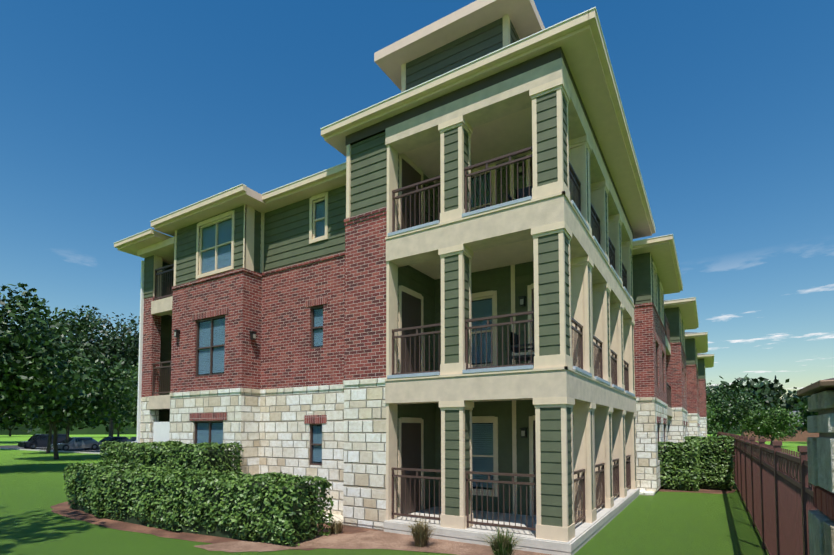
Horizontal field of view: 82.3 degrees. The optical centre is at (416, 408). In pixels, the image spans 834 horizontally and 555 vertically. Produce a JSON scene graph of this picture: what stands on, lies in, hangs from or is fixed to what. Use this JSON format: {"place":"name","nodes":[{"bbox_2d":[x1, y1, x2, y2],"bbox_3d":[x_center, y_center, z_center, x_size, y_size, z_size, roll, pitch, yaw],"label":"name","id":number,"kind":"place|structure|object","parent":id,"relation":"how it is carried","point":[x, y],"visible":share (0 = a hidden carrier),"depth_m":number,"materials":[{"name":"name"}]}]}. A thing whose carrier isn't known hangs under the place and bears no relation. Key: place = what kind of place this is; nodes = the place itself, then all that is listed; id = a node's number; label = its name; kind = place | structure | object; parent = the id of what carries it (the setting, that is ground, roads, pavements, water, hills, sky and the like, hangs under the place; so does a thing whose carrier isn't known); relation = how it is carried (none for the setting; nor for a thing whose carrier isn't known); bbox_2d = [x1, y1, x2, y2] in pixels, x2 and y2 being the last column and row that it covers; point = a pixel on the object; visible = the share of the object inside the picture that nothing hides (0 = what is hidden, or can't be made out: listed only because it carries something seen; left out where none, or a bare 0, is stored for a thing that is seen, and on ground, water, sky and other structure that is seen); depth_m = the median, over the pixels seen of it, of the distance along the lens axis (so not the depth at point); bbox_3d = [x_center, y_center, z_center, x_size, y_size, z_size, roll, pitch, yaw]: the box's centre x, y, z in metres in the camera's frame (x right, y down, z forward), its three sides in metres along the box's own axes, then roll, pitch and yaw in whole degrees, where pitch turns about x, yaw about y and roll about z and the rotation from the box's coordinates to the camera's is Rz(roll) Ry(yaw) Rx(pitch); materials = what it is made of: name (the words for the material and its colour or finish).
{"place":"outdoors","nodes":[
{"label":"outdoors","id":0,"kind":"place"},
{"bbox_2d":[0,434,806,554],"bbox_3d":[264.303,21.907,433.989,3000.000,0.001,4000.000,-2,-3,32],"label":"lawn","id":1,"kind":"structure","parent":0,"point":[32,487],"depth_m":10.71,"materials":[{"name":"green plant"}]},
{"bbox_2d":[0,445,117,454],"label":"road","id":2,"kind":"structure","parent":1,"relation":"on","point":[74,450],"depth_m":53.76,"materials":[{"name":"grey asphalt"}]},
{"bbox_2d":[18,434,69,448],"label":"dark car","id":3,"kind":"object","parent":2,"relation":"on","point":[34,441],"visible":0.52,"depth_m":56.39,"materials":[{"name":"paint"}]},
{"bbox_2d":[51,437,101,450],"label":"silver car","id":4,"kind":"object","parent":2,"relation":"on","point":[86,443],"visible":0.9,"depth_m":52.41,"materials":[{"name":"paint"}]},
{"bbox_2d":[99,436,128,447],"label":"dark car","id":5,"kind":"object","parent":2,"relation":"on","point":[119,438],"visible":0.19,"depth_m":58.63,"materials":[{"name":"paint"}]},
{"bbox_2d":[126,437,136,441],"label":"silver car","id":6,"kind":"object","parent":2,"relation":"on","point":[132,439],"visible":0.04,"depth_m":55.94,"materials":[{"name":"paint"}]},
{"bbox_2d":[50,486,737,554],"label":"planting beds","id":7,"kind":"object","parent":1,"relation":"on","point":[349,537],"visible":0.46,"depth_m":9.44,"materials":[{"name":"brown soil"}]},
{"bbox_2d":[63,435,736,546],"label":"hedges","id":8,"kind":"object","parent":7,"relation":"on","point":[179,486],"visible":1,"depth_m":10.98,"materials":[{"name":"green plant"}]},
{"bbox_2d":[330,516,526,554],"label":"ornamental grass","id":9,"kind":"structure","parent":7,"relation":"on","point":[500,545],"depth_m":8.83,"materials":[{"name":"green plant"}]},
{"bbox_2d":[0,283,817,459],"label":"trees","id":10,"kind":"object","parent":1,"relation":"on","point":[54,380],"visible":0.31,"depth_m":36.63,"materials":[{"name":"green plant"}]},
{"bbox_2d":[114,0,713,554],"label":"apartment building","id":11,"kind":"structure","parent":1,"relation":"on","point":[442,304],"depth_m":11.23,"materials":[{"name":"green"}]},
{"bbox_2d":[717,432,818,554],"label":"metal fence","id":12,"kind":"object","parent":1,"relation":"on","point":[774,486],"visible":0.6,"depth_m":6.88,"materials":[{"name":"brown metal"}]},
{"bbox_2d":[0,0,833,398],"label":"sky","id":13,"kind":"structure","parent":0,"point":[117,117],"materials":[{"name":"blue"}]},
{"bbox_2d":[741,411,818,441],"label":"distant houses","id":14,"kind":"structure","parent":0,"point":[802,437],"depth_m":93.64,"materials":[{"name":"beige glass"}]},
{"bbox_2d":[797,378,833,554],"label":"stone pillar","id":15,"kind":"structure","parent":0,"point":[820,451],"depth_m":2.66,"materials":[{"name":"stone"}]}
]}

